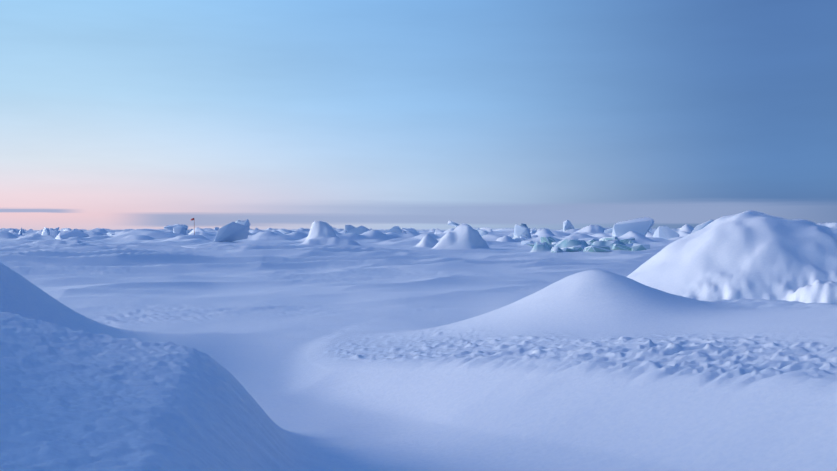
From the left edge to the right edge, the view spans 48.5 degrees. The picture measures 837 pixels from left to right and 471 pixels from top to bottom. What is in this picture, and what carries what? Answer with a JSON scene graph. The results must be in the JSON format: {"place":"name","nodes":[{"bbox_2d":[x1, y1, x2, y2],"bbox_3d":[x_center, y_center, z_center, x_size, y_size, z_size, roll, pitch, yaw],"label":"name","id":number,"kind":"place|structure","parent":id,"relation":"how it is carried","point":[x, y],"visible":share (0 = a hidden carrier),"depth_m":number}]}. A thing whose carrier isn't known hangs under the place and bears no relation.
{"place":"outdoors","nodes":[
{"label":"outdoors","id":0,"kind":"place"},
{"bbox_2d":[0,210,836,470],"bbox_3d":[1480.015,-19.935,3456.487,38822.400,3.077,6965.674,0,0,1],"label":"snow terrain","id":1,"kind":"structure","parent":0,"point":[325,346],"depth_m":5.33},
{"bbox_2d":[0,0,836,229],"label":"sky","id":2,"kind":"structure","parent":0,"point":[115,114]},
{"label":"ice plain","id":3,"kind":"structure","parent":0,"visible":0},
{"bbox_2d":[18,217,713,252],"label":"ice blocks","id":4,"kind":"structure","parent":3,"relation":"on","point":[232,231],"depth_m":57.27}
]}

